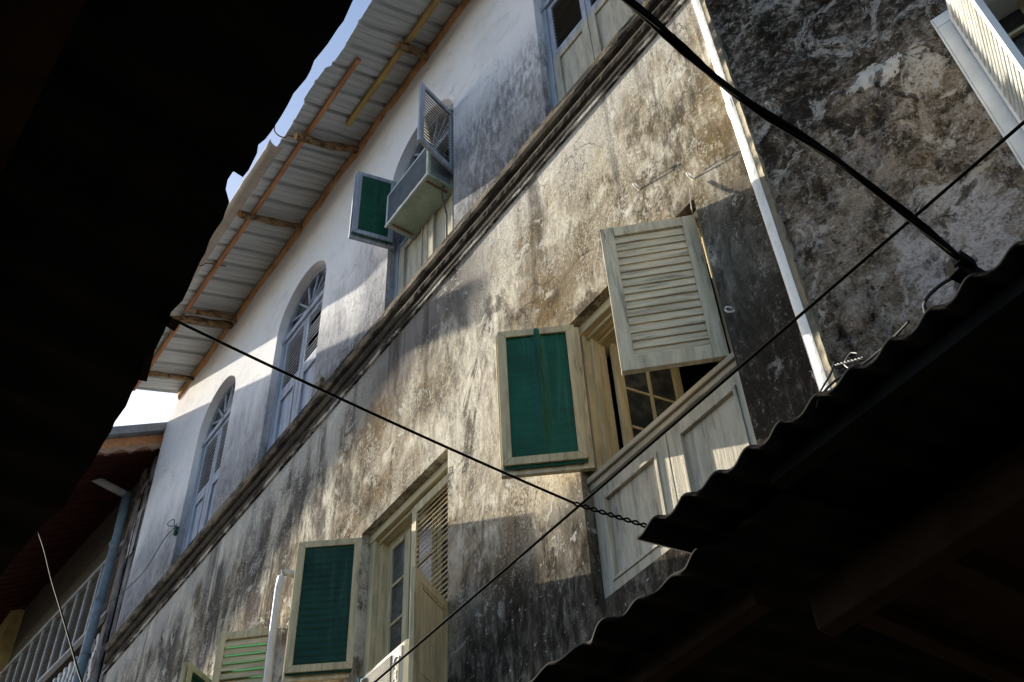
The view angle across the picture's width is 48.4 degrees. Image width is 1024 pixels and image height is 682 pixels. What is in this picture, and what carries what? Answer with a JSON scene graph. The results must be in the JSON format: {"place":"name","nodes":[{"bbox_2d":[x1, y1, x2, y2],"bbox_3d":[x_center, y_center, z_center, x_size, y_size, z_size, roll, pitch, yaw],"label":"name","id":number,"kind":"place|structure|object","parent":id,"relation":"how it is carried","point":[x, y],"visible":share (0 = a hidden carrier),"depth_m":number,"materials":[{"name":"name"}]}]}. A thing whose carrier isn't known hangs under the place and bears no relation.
{"place":"outdoors","nodes":[
{"label":"outdoors","id":0,"kind":"place"},
{"bbox_2d":[113,0,371,425],"label":"sky","id":1,"kind":"structure","parent":0,"point":[143,406],"materials":[{"name":"white"}]},
{"label":"ground","id":2,"kind":"structure","parent":0,"visible":0},
{"bbox_2d":[0,422,166,681],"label":"red roofed house","id":3,"kind":"structure","parent":2,"relation":"on","point":[89,532],"depth_m":16.59,"materials":[{"name":"paint"}]},
{"bbox_2d":[37,530,82,681],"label":"wire","id":4,"kind":"object","parent":3,"relation":"hanging from","point":[72,650],"visible":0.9,"depth_m":12.09,"materials":[{"name":"grey metal"}]},
{"bbox_2d":[0,0,352,575],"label":"opposite house","id":5,"kind":"structure","parent":2,"relation":"on","point":[134,134],"depth_m":2.11,"materials":[{"name":"paint"}]},
{"bbox_2d":[175,319,646,527],"bbox_3d":[-0.195,0.229,2.586,1.233,0.058,0.080,24,-52,-24],"label":"wire","id":6,"kind":"object","parent":5,"relation":"attached to","point":[388,420],"visible":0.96,"depth_m":2.58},
{"bbox_2d":[102,0,818,681],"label":"stained house","id":7,"kind":"structure","parent":2,"relation":"on","point":[584,298],"depth_m":8.72,"materials":[{"name":"paint"}]},
{"bbox_2d":[93,519,178,614],"bbox_3d":[-4.667,2.821,14.085,0.104,0.322,2.255,29,-54,-27],"label":"looped wire","id":8,"kind":"object","parent":7,"relation":"attached to","point":[175,530],"visible":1,"depth_m":13.67,"materials":[{"name":"grey metal"}]},
{"bbox_2d":[180,380,235,554],"bbox_3d":[-3.585,1.528,13.776,0.097,2.716,1.046,26,-53,-25],"label":"window","id":9,"kind":"structure","parent":7,"relation":"in","point":[201,506],"depth_m":13.92,"materials":[{"name":"blue paint"}]},
{"bbox_2d":[267,265,325,450],"bbox_3d":[-2.288,0.179,12.554,0.097,2.696,1.156,26,-53,-25],"label":"window","id":10,"kind":"structure","parent":7,"relation":"in","point":[291,397],"depth_m":12.68,"materials":[{"name":"blue paint"}]},
{"bbox_2d":[356,639,408,681],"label":"split air conditioner unit","id":11,"kind":"object","parent":7,"relation":"attached to","point":[398,672],"visible":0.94,"depth_m":7.03,"materials":[{"name":"white plastic"}]},
{"bbox_2d":[362,459,447,675],"bbox_3d":[-0.616,1.935,7.844,0.250,2.116,1.206,26,-53,-25],"label":"window","id":12,"kind":"structure","parent":7,"relation":"in","point":[388,595],"depth_m":8.37,"materials":[{"name":"beige paint"}]},
{"bbox_2d":[384,144,453,240],"bbox_3d":[-0.766,-1.146,10.694,0.513,1.341,0.832,26,-53,-25],"label":"window air conditioner","id":13,"kind":"object","parent":7,"relation":"attached to","point":[419,195],"depth_m":10.78,"materials":[{"name":"grey metal"}]},
{"bbox_2d":[393,104,453,299],"bbox_3d":[-0.793,-1.375,11.147,0.097,2.676,1.166,26,-53,-25],"label":"window","id":14,"kind":"structure","parent":7,"relation":"in","point":[410,255],"depth_m":10.83,"materials":[{"name":"blue paint"}]},
{"bbox_2d":[408,566,447,681],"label":"window shutter","id":15,"kind":"structure","parent":7,"relation":"in","point":[428,662],"depth_m":6.85,"materials":[{"name":"beige paint"}]},
{"bbox_2d":[540,0,631,107],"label":"window","id":16,"kind":"structure","parent":7,"relation":"in","point":[601,20],"depth_m":9.55,"materials":[{"name":"blue paint"}]},
{"bbox_2d":[579,210,756,598],"bbox_3d":[1.072,0.424,6.503,0.715,2.116,1.256,26,-53,-25],"label":"window","id":17,"kind":"structure","parent":7,"relation":"in","point":[711,437],"depth_m":6.15,"materials":[{"name":"beige paint"}]},
{"bbox_2d":[373,120,1023,681],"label":"wire","id":18,"kind":"object","parent":7,"relation":"attached to","point":[905,224],"visible":1,"depth_m":4.05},
{"bbox_2d":[528,491,993,681],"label":"side canopy","id":19,"kind":"object","parent":2,"relation":"on","point":[735,606],"visible":0.66,"depth_m":2.88,"materials":[{"name":"black metal"}]},
{"bbox_2d":[635,240,1023,681],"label":"shop canopy","id":20,"kind":"object","parent":2,"relation":"on","point":[915,436],"visible":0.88,"depth_m":2.52,"materials":[{"name":"black metal"}]},
{"bbox_2d":[816,361,835,407],"bbox_3d":[0.648,0.089,2.363,0.010,0.075,0.078,26,-53,-25],"label":"rope end","id":21,"kind":"object","parent":20,"relation":"on","point":[827,379],"visible":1,"depth_m":2.36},
{"bbox_2d":[835,357,863,365],"bbox_3d":[0.690,0.042,2.333,0.006,0.037,0.067,26,-53,-25],"label":"twisted wire","id":22,"kind":"object","parent":20,"relation":"on","point":[851,360],"visible":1,"depth_m":2.33,"materials":[{"name":"grey metal"}]},
{"bbox_2d":[844,352,856,367],"bbox_3d":[0.693,0.037,2.332,0.003,0.032,0.038,26,-53,-25],"label":"wire loop","id":23,"kind":"object","parent":20,"relation":"on","point":[847,357],"visible":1,"depth_m":2.34,"materials":[{"name":"grey metal"}]},
{"bbox_2d":[823,320,909,390],"bbox_3d":[0.716,0.043,2.318,0.035,0.040,0.263,26,-53,-25],"label":"loose cable","id":24,"kind":"object","parent":20,"relation":"on","point":[870,358],"visible":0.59,"depth_m":2.32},
{"bbox_2d":[945,250,984,283],"bbox_3d":[0.963,-0.110,2.266,0.213,0.088,0.047,19,-50,-20],"label":"cable bracket","id":25,"kind":"object","parent":20,"relation":"attached to","point":[962,268],"visible":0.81,"depth_m":2.24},
{"bbox_2d":[621,0,961,260],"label":"power cable","id":26,"kind":"object","parent":25,"relation":"attached to","point":[665,33],"visible":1,"depth_m":2.00,"materials":[{"name":"black rubber"}]},
{"bbox_2d":[922,278,951,311],"bbox_3d":[0.858,-0.084,2.268,0.094,0.097,0.017,-22,-49,17],"label":"cable tail","id":27,"kind":"object","parent":25,"relation":"attached to","point":[933,291],"visible":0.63,"depth_m":2.29},
{"bbox_2d":[692,0,1023,390],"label":"mouldy house","id":28,"kind":"structure","parent":2,"relation":"on","point":[914,106],"depth_m":5.60,"materials":[{"name":"paint"}]},
{"bbox_2d":[930,0,1023,169],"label":"window","id":29,"kind":"structure","parent":28,"relation":"in","point":[1009,13],"depth_m":5.62,"materials":[{"name":"white paint"}]}
]}

